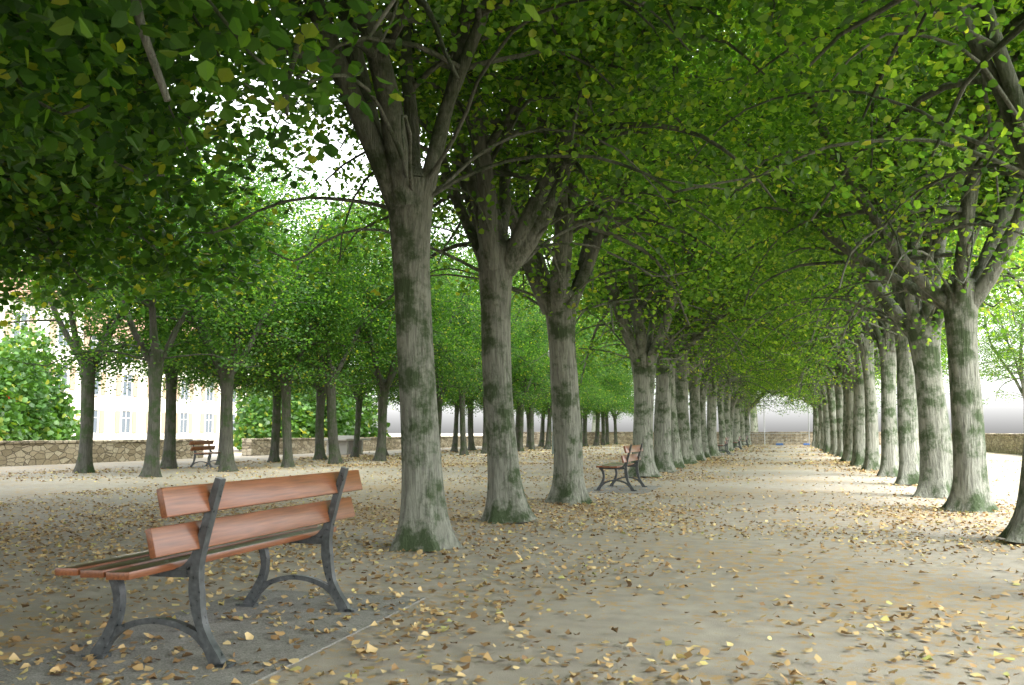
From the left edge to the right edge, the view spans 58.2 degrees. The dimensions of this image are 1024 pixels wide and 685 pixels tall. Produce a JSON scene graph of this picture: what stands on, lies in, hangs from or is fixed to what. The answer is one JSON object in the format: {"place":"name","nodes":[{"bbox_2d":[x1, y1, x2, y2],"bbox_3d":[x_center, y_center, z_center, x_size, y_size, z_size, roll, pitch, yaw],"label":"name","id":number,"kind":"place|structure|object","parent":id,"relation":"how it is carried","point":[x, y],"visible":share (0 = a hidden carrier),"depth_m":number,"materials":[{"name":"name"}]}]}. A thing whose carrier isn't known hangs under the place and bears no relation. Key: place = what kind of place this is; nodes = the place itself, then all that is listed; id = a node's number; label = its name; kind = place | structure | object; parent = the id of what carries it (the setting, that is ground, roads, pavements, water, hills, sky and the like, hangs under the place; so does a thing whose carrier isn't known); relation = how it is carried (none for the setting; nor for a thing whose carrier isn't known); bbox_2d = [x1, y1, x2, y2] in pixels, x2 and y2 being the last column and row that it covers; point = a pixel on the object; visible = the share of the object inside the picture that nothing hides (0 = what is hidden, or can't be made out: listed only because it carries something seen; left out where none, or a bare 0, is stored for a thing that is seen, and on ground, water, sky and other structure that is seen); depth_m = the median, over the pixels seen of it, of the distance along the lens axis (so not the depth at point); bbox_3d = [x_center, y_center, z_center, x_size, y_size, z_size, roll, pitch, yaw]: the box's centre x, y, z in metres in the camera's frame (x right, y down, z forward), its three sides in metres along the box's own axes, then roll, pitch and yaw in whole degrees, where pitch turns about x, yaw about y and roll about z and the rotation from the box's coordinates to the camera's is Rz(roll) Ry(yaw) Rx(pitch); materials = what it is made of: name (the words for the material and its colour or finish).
{"place":"outdoors","nodes":[
{"label":"outdoors","id":0,"kind":"place"},
{"bbox_2d":[0,270,91,435],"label":"white building","id":1,"kind":"structure","parent":0,"point":[74,390],"depth_m":60.70,"materials":[{"name":"paint"}]},
{"bbox_2d":[79,308,291,443],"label":"white building","id":2,"kind":"structure","parent":0,"point":[122,416],"depth_m":74.51,"materials":[{"name":"paint"}]},
{"bbox_2d":[0,433,1023,684],"bbox_3d":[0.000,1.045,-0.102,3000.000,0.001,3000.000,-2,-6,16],"label":"ground","id":3,"kind":"structure","parent":0,"point":[700,625],"depth_m":6.57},
{"bbox_2d":[0,335,61,440],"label":"bush","id":4,"kind":"object","parent":3,"relation":"on","point":[26,418],"visible":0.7,"depth_m":33.83,"materials":[{"name":"green plant"}]},
{"bbox_2d":[0,323,80,440],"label":"tree","id":5,"kind":"object","parent":3,"relation":"on","point":[69,424],"visible":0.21,"depth_m":37.98,"materials":[{"name":"green plant"}]},
{"bbox_2d":[0,439,203,466],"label":"stone wall","id":6,"kind":"structure","parent":3,"relation":"on","point":[31,452],"depth_m":31.40,"materials":[{"name":"beige stone"}]},
{"bbox_2d":[0,35,277,332],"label":"lime tree","id":7,"kind":"object","parent":3,"relation":"on","point":[186,263],"visible":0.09,"depth_m":11.51,"materials":[{"name":"green plant"}]},
{"bbox_2d":[0,148,296,472],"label":"tree","id":8,"kind":"object","parent":3,"relation":"on","point":[84,463],"visible":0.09,"depth_m":24.14,"materials":[{"name":"green plant"}]},
{"bbox_2d":[0,1,317,328],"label":"lime tree","id":9,"kind":"object","parent":3,"relation":"on","point":[78,226],"visible":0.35,"depth_m":10.83,"materials":[{"name":"green plant"}]},
{"bbox_2d":[2,69,336,476],"bbox_3d":[-8.967,-1.811,22.059,8.742,10.041,8.827,-4,-7,38],"label":"tree","id":10,"kind":"object","parent":3,"relation":"on","point":[151,466],"visible":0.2,"depth_m":22.05,"materials":[{"name":"green plant"}]},
{"bbox_2d":[0,0,361,251],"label":"lime tree","id":11,"kind":"object","parent":3,"relation":"on","point":[126,48],"visible":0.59,"depth_m":6.51,"materials":[{"name":"green plant"}]},
{"bbox_2d":[24,101,339,468],"bbox_3d":[-10.211,-1.524,27.031,8.897,10.441,9.579,-1,-6,14],"label":"tree","id":12,"kind":"object","parent":3,"relation":"on","point":[168,460],"visible":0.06,"depth_m":27.08,"materials":[{"name":"green plant"}]},
{"bbox_2d":[188,439,219,467],"bbox_3d":[-9.267,3.393,28.174,0.776,0.849,2.000,0,-6,1],"label":"bench","id":13,"kind":"object","parent":3,"relation":"on","point":[202,442],"visible":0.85,"depth_m":27.71,"materials":[{"name":"brown wood"}]},
{"bbox_2d":[55,467,362,667],"bbox_3d":[-1.455,1.110,4.888,0.776,0.849,2.000,-1,-6,15],"label":"bench","id":14,"kind":"object","parent":3,"relation":"on","point":[185,550],"visible":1,"depth_m":4.36,"materials":[{"name":"brown wood"}]},
{"bbox_2d":[0,590,424,684],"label":"bench pad","id":15,"kind":"object","parent":3,"relation":"on","point":[244,650],"visible":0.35,"depth_m":4.55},
{"bbox_2d":[59,171,388,471],"bbox_3d":[-7.777,-0.787,25.172,9.324,8.621,8.720,-1,-3,-11],"label":"tree","id":16,"kind":"object","parent":3,"relation":"on","point":[227,463],"visible":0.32,"depth_m":24.91,"materials":[{"name":"green plant"}]},
{"bbox_2d":[127,240,348,464],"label":"tree","id":17,"kind":"object","parent":3,"relation":"on","point":[234,389],"visible":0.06,"depth_m":31.51,"materials":[{"name":"green plant"}]},
{"bbox_2d":[0,0,574,209],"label":"lime tree","id":18,"kind":"object","parent":3,"relation":"on","point":[232,17],"visible":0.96,"depth_m":4.12,"materials":[{"name":"green plant"}]},
{"bbox_2d":[233,373,348,449],"bbox_3d":[-12.347,3.475,53.292,6.829,5.585,7.672,0,-6,-3],"label":"bush","id":19,"kind":"object","parent":3,"relation":"on","point":[298,414],"visible":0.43,"depth_m":50.47,"materials":[{"name":"green plant"}]},
{"bbox_2d":[201,201,392,461],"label":"tree","id":20,"kind":"object","parent":3,"relation":"on","point":[275,436],"visible":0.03,"depth_m":32.86,"materials":[{"name":"green plant"}]},
{"bbox_2d":[167,154,436,467],"bbox_3d":[-6.471,-0.850,28.581,8.070,9.404,7.798,0,-6,1],"label":"tree","id":21,"kind":"object","parent":3,"relation":"on","point":[287,460],"visible":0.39,"depth_m":28.01,"materials":[{"name":"green plant"}]},
{"bbox_2d":[185,234,432,459],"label":"tree","id":22,"kind":"object","parent":3,"relation":"on","point":[319,453],"visible":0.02,"depth_m":35.98,"materials":[{"name":"green plant"}]},
{"bbox_2d":[177,171,443,463],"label":"tree","id":23,"kind":"object","parent":3,"relation":"on","point":[335,457],"visible":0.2,"depth_m":30.95,"materials":[{"name":"green plant"}]},
{"bbox_2d":[233,361,390,447],"bbox_3d":[-12.091,3.022,55.254,8.374,6.868,9.632,-5,-8,44],"label":"bush","id":24,"kind":"object","parent":3,"relation":"on","point":[366,416],"visible":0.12,"depth_m":54.57,"materials":[{"name":"green plant"}]},
{"bbox_2d":[293,265,399,457],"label":"tree","id":25,"kind":"object","parent":3,"relation":"on","point":[355,448],"visible":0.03,"depth_m":38.97,"materials":[{"name":"green plant"}]},
{"bbox_2d":[324,435,370,454],"bbox_3d":[-8.237,5.048,45.408,1.600,0.915,2.740,-2,-6,16],"label":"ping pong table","id":26,"kind":"object","parent":3,"relation":"on","point":[345,444],"visible":0.66,"depth_m":44.69,"materials":[{"name":"grey concrete"}]},
{"bbox_2d":[295,256,453,455],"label":"tree","id":27,"kind":"object","parent":3,"relation":"on","point":[387,454],"visible":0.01,"depth_m":41.86,"materials":[{"name":"green plant"}]},
{"bbox_2d":[242,436,525,455],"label":"stone wall","id":28,"kind":"structure","parent":3,"relation":"on","point":[255,446],"depth_m":46.86,"materials":[{"name":"beige stone"}]},
{"bbox_2d":[295,201,481,460],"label":"tree","id":29,"kind":"object","parent":3,"relation":"on","point":[384,385],"visible":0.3,"depth_m":34.16,"materials":[{"name":"green plant"}]},
{"bbox_2d":[334,237,481,399],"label":"tree","id":30,"kind":"object","parent":3,"relation":"on","point":[456,316],"visible":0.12,"depth_m":38.29,"materials":[{"name":"green plant"}]},
{"bbox_2d":[343,296,480,416],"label":"tree","id":31,"kind":"object","parent":3,"relation":"on","point":[376,399],"visible":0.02,"depth_m":44.92,"materials":[{"name":"green plant"}]},
{"bbox_2d":[369,296,473,407],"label":"tree","id":32,"kind":"object","parent":3,"relation":"on","point":[448,397],"visible":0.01,"depth_m":49.83,"materials":[{"name":"green plant"}]},
{"bbox_2d":[378,246,523,456],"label":"tree","id":33,"kind":"object","parent":3,"relation":"on","point":[474,386],"visible":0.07,"depth_m":40.25,"materials":[{"name":"green plant"}]},
{"bbox_2d":[377,260,526,454],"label":"tree","id":34,"kind":"object","parent":3,"relation":"on","point":[463,447],"visible":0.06,"depth_m":43.25,"materials":[{"name":"green plant"}]},
{"bbox_2d":[393,308,521,450],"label":"tree","id":35,"kind":"object","parent":3,"relation":"on","point":[471,445],"visible":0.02,"depth_m":53.66,"materials":[{"name":"green plant"}]},
{"bbox_2d":[442,299,522,451],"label":"tree","id":36,"kind":"object","parent":3,"relation":"on","point":[454,447],"depth_m":50.82,"materials":[{"name":"green plant"}]},
{"bbox_2d":[458,307,539,419],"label":"tree","id":37,"kind":"object","parent":3,"relation":"on","point":[513,396],"visible":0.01,"depth_m":55.43,"materials":[{"name":"green plant"}]},
{"bbox_2d":[452,310,550,414],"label":"tree","id":38,"kind":"object","parent":3,"relation":"on","point":[529,388],"visible":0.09,"depth_m":49.77,"materials":[{"name":"green plant"}]},
{"bbox_2d":[436,234,582,453],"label":"tree","id":39,"kind":"object","parent":3,"relation":"on","point":[532,347],"visible":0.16,"depth_m":46.23,"materials":[{"name":"green plant"}]},
{"bbox_2d":[111,0,909,551],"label":"lime tree","id":40,"kind":"object","parent":3,"relation":"on","point":[409,186],"visible":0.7,"depth_m":8.43,"materials":[{"name":"green plant"}]},
{"bbox_2d":[0,443,1023,684],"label":"fallen leaves","id":41,"kind":"object","parent":3,"relation":"on","point":[58,667],"visible":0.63,"depth_m":7.73,"materials":[{"name":"yellow plant"}]},
{"bbox_2d":[457,286,596,450],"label":"tree","id":42,"kind":"object","parent":3,"relation":"on","point":[520,427],"visible":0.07,"depth_m":52.28,"materials":[{"name":"green plant"}]},
{"bbox_2d":[194,0,860,523],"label":"lime tree","id":43,"kind":"object","parent":3,"relation":"on","point":[500,258],"visible":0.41,"depth_m":10.87,"materials":[{"name":"green plant"}]},
{"bbox_2d":[476,322,584,440],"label":"tree","id":44,"kind":"object","parent":3,"relation":"on","point":[516,426],"visible":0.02,"depth_m":62.74,"materials":[{"name":"green plant"}]},
{"bbox_2d":[521,383,547,447],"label":"tree","id":45,"kind":"object","parent":3,"relation":"on","point":[527,419],"visible":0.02,"depth_m":65.55,"materials":[{"name":"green plant"}]},
{"bbox_2d":[476,319,600,449],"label":"tree","id":46,"kind":"object","parent":3,"relation":"on","point":[531,431],"visible":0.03,"depth_m":55.65,"materials":[{"name":"green plant"}]},
{"bbox_2d":[522,319,601,446],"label":"tree","id":47,"kind":"object","parent":3,"relation":"on","point":[541,438],"visible":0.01,"depth_m":68.51,"materials":[{"name":"green plant"}]},
{"bbox_2d":[517,304,616,448],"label":"tree","id":48,"kind":"object","parent":3,"relation":"on","point":[548,432],"visible":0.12,"depth_m":58.65,"materials":[{"name":"green plant"}]},
{"bbox_2d":[516,317,630,412],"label":"tree","id":49,"kind":"object","parent":3,"relation":"on","point":[599,399],"visible":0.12,"depth_m":61.60,"materials":[{"name":"green plant"}]},
{"bbox_2d":[535,334,620,422],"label":"tree","id":50,"kind":"object","parent":3,"relation":"on","point":[542,411],"visible":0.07,"depth_m":64.66,"materials":[{"name":"green plant"}]},
{"bbox_2d":[299,0,860,504],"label":"lime tree","id":51,"kind":"object","parent":3,"relation":"on","point":[569,486],"visible":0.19,"depth_m":13.77,"materials":[{"name":"green plant"}]},
{"bbox_2d":[550,241,616,431],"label":"tree","id":52,"kind":"object","parent":3,"relation":"on","point":[593,425],"visible":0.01,"depth_m":101.01,"materials":[{"name":"green plant"}]},
{"bbox_2d":[580,326,633,446],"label":"tree","id":53,"kind":"object","parent":3,"relation":"on","point":[610,367],"visible":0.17,"depth_m":67.80,"materials":[{"name":"green plant"}]},
{"bbox_2d":[583,320,631,445],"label":"tree","id":54,"kind":"object","parent":3,"relation":"on","point":[585,442],"visible":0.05,"depth_m":70.87,"materials":[{"name":"green plant"}]},
{"bbox_2d":[590,359,633,444],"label":"tree","id":55,"kind":"object","parent":3,"relation":"on","point":[607,429],"visible":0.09,"depth_m":80.02,"materials":[{"name":"green plant"}]},
{"bbox_2d":[591,375,633,443],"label":"tree","id":56,"kind":"object","parent":3,"relation":"on","point":[615,420],"visible":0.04,"depth_m":83.04,"materials":[{"name":"green plant"}]},
{"bbox_2d":[594,323,633,444],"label":"tree","id":57,"kind":"object","parent":3,"relation":"on","point":[603,440],"visible":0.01,"depth_m":76.80,"materials":[{"name":"green plant"}]},
{"bbox_2d":[595,443,647,490],"bbox_3d":[2.054,2.325,17.285,0.776,0.849,2.000,-2,-6,16],"label":"bench","id":58,"kind":"object","parent":3,"relation":"on","point":[626,459],"visible":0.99,"depth_m":16.70,"materials":[{"name":"brown wood"}]},
{"bbox_2d":[592,346,654,445],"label":"tree","id":59,"kind":"object","parent":3,"relation":"on","point":[596,438],"visible":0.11,"depth_m":73.81,"materials":[{"name":"green plant"}]},
{"bbox_2d":[587,485,661,493],"bbox_3d":[2.054,2.758,17.242,1.250,0.040,2.450,-2,-6,16],"label":"bench pad","id":60,"kind":"object","parent":3,"relation":"on","point":[626,489],"visible":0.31,"depth_m":16.98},
{"bbox_2d":[447,7,826,476],"bbox_3d":[3.633,-4.489,23.005,10.307,15.580,12.073,-3,-10,22],"label":"lime tree","id":61,"kind":"object","parent":3,"relation":"on","point":[644,351],"visible":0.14,"depth_m":21.76,"materials":[{"name":"green plant"}]},
{"bbox_2d":[368,0,943,36],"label":"lime tree","id":62,"kind":"object","parent":3,"relation":"on","point":[764,17],"visible":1,"depth_m":3.68,"materials":[{"name":"green plant"}]},
{"bbox_2d":[551,144,783,460],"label":"lime tree","id":63,"kind":"object","parent":3,"relation":"on","point":[695,416],"visible":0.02,"depth_m":34.41,"materials":[{"name":"green plant"}]},
{"bbox_2d":[543,33,815,467],"bbox_3d":[4.539,-4.266,26.825,8.392,15.741,9.600,-3,-8,12],"label":"lime tree","id":64,"kind":"object","parent":3,"relation":"on","point":[677,457],"depth_m":27.11,"materials":[{"name":"green plant"}]},
{"bbox_2d":[550,89,826,463],"bbox_3d":[6.448,-3.966,32.473,13.094,16.367,11.342,-5,-9,22],"label":"lime tree","id":65,"kind":"object","parent":3,"relation":"on","point":[681,390],"visible":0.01,"depth_m":30.91,"materials":[{"name":"green plant"}]},
{"bbox_2d":[616,210,775,458],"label":"lime tree","id":66,"kind":"object","parent":3,"relation":"on","point":[703,392],"visible":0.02,"depth_m":37.96,"materials":[{"name":"green plant"}]},
{"bbox_2d":[489,9,918,472],"bbox_3d":[4.981,-4.124,24.479,13.700,15.106,10.537,-3,-7,27],"label":"lime tree","id":67,"kind":"object","parent":3,"relation":"on","point":[662,451],"visible":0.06,"depth_m":24.40,"materials":[{"name":"green plant"}]},
{"bbox_2d":[523,432,918,444],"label":"stone wall","id":68,"kind":"structure","parent":3,"relation":"on","point":[771,439],"depth_m":80.78,"materials":[{"name":"beige stone"}]},
{"bbox_2d":[688,380,771,445],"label":"lime tree","id":69,"kind":"object","parent":3,"relation":"on","point":[742,428],"depth_m":73.22,"materials":[{"name":"green plant"}]},
{"bbox_2d":[688,377,777,446],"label":"lime tree","id":70,"kind":"object","parent":3,"relation":"on","point":[749,400],"depth_m":67.09,"materials":[{"name":"green plant"}]},
{"bbox_2d":[688,338,796,452],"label":"lime tree","id":71,"kind":"object","parent":3,"relation":"on","point":[721,424],"visible":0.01,"depth_m":48.37,"materials":[{"name":"green plant"}]},
{"bbox_2d":[706,388,787,444],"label":"lime tree","id":72,"kind":"object","parent":3,"relation":"on","point":[761,412],"visible":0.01,"depth_m":80.11,"materials":[{"name":"green plant"}]},
{"bbox_2d":[706,378,796,444],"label":"lime tree","id":73,"kind":"object","parent":3,"relation":"on","point":[746,421],"visible":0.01,"depth_m":76.69,"materials":[{"name":"green plant"}]},
{"bbox_2d":[704,339,803,450],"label":"lime tree","id":74,"kind":"object","parent":3,"relation":"on","point":[727,417],"visible":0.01,"depth_m":52.02,"materials":[{"name":"green plant"}]},
{"bbox_2d":[750,398,757,431],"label":"tree","id":75,"kind":"object","parent":3,"relation":"on","point":[753,422],"depth_m":95.14,"materials":[{"name":"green plant"}]},
{"bbox_2d":[733,372,776,447],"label":"lime tree","id":76,"kind":"object","parent":3,"relation":"on","point":[736,428],"visible":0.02,"depth_m":62.57,"materials":[{"name":"green plant"}]},
{"bbox_2d":[730,365,788,448],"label":"lime tree","id":77,"kind":"object","parent":3,"relation":"on","point":[732,405],"visible":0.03,"depth_m":55.53,"materials":[{"name":"green plant"}]},
{"bbox_2d":[705,282,816,455],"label":"lime tree","id":78,"kind":"object","parent":3,"relation":"on","point":[712,426],"visible":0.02,"depth_m":41.31,"materials":[{"name":"green plant"}]},
{"bbox_2d":[524,0,1023,542],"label":"lime tree","id":79,"kind":"object","parent":3,"relation":"on","point":[1008,90],"visible":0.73,"depth_m":10.00,"materials":[{"name":"green plant"}]},
{"bbox_2d":[749,395,809,444],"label":"gate","id":80,"kind":"structure","parent":3,"relation":"on","point":[764,433],"depth_m":78.12,"materials":[{"name":"grey metal"}]},
{"bbox_2d":[545,0,1023,243],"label":"lime tree","id":81,"kind":"object","parent":3,"relation":"on","point":[925,24],"visible":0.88,"depth_m":8.05,"materials":[{"name":"green plant"}]},
{"bbox_2d":[765,374,820,447],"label":"lime tree","id":82,"kind":"object","parent":3,"relation":"on","point":[819,438],"visible":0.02,"depth_m":62.61,"materials":[{"name":"green plant"}]},
{"bbox_2d":[772,380,815,446],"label":"lime tree","id":83,"kind":"object","parent":3,"relation":"on","point":[813,445],"depth_m":69.63,"materials":[{"name":"green plant"}]},
{"bbox_2d":[779,397,814,444],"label":"lime tree","id":84,"kind":"object","parent":3,"relation":"on","point":[813,421],"visible":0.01,"depth_m":73.25,"materials":[{"name":"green plant"}]},
{"bbox_2d":[594,0,1023,513],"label":"lime tree","id":85,"kind":"object","parent":3,"relation":"on","point":[960,295],"visible":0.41,"depth_m":12.41,"materials":[{"name":"green plant"}]},
{"bbox_2d":[602,0,1023,497],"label":"lime tree","id":86,"kind":"object","parent":3,"relation":"on","point":[936,463],"visible":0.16,"depth_m":15.23,"materials":[{"name":"green plant"}]},
{"bbox_2d":[746,331,880,452],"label":"lime tree","id":87,"kind":"object","parent":3,"relation":"on","point":[822,393],"visible":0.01,"depth_m":48.41,"materials":[{"name":"green plant"}]},
{"bbox_2d":[757,364,877,448],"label":"lime tree","id":88,"kind":"object","parent":3,"relation":"on","point":[820,409],"visible":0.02,"depth_m":55.56,"materials":[{"name":"green plant"}]},
{"bbox_2d":[760,373,879,446],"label":"lime tree","id":89,"kind":"object","parent":3,"relation":"on","point":[816,415],"visible":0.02,"depth_m":66.38,"materials":[{"name":"green plant"}]},
{"bbox_2d":[764,365,880,448],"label":"lime tree","id":90,"kind":"object","parent":3,"relation":"on","point":[799,394],"visible":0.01,"depth_m":58.96,"materials":[{"name":"green plant"}]},
{"bbox_2d":[754,297,896,454],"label":"lime tree","id":91,"kind":"object","parent":3,"relation":"on","point":[844,400],"visible":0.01,"depth_m":36.07,"materials":[{"name":"green plant"}]},
{"bbox_2d":[769,360,896,450],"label":"lime tree","id":92,"kind":"object","parent":3,"relation":"on","point":[814,390],"visible":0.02,"depth_m":53.04,"materials":[{"name":"green plant"}]},
{"bbox_2d":[723,123,947,470],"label":"lime tree","id":93,"kind":"object","parent":3,"relation":"on","point":[872,459],"visible":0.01,"depth_m":26.01,"materials":[{"name":"green plant"}]},
{"bbox_2d":[750,297,944,456],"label":"lime tree","id":94,"kind":"object","parent":3,"relation":"on","point":[839,406],"visible":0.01,"depth_m":40.39,"materials":[{"name":"green plant"}]},
{"bbox_2d":[750,304,947,454],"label":"lime tree","id":95,"kind":"object","parent":3,"relation":"on","point":[832,417],"depth_m":43.83,"materials":[{"name":"green plant"}]},
{"bbox_2d":[677,7,1023,484],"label":"lime tree","id":96,"kind":"object","parent":3,"relation":"on","point":[908,447],"visible":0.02,"depth_m":18.72,"materials":[{"name":"green plant"}]},
{"bbox_2d":[716,5,1023,476],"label":"lime tree","id":97,"kind":"object","parent":3,"relation":"on","point":[889,464],"visible":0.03,"depth_m":22.29,"materials":[{"name":"green plant"}]},
{"bbox_2d":[728,37,1023,465],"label":"lime tree","id":98,"kind":"object","parent":3,"relation":"on","point":[858,455],"visible":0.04,"depth_m":29.05,"materials":[{"name":"green plant"}]},
{"bbox_2d":[756,281,1022,461],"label":"lime tree","id":99,"kind":"object","parent":3,"relation":"on","point":[848,438],"visible":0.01,"depth_m":33.20,"materials":[{"name":"green plant"}]},
{"bbox_2d":[876,330,979,431],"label":"tree","id":100,"kind":"object","parent":3,"relation":"on","point":[943,355],"depth_m":91.01,"materials":[{"name":"green plant"}]},
{"bbox_2d":[918,433,1023,454],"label":"stone wall","id":101,"kind":"structure","parent":3,"relation":"on","point":[1007,443],"depth_m":46.91,"materials":[{"name":"beige stone"}]},
{"bbox_2d":[978,236,1023,403],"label":"tree","id":102,"kind":"object","parent":3,"relation":"on","point":[1008,353],"visible":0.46,"depth_m":86.73,"materials":[{"name":"green plant"}]},
{"bbox_2d":[60,0,1023,432],"label":"sky","id":103,"kind":"structure","parent":0,"point":[1000,416],"materials":[{"name":"white"}]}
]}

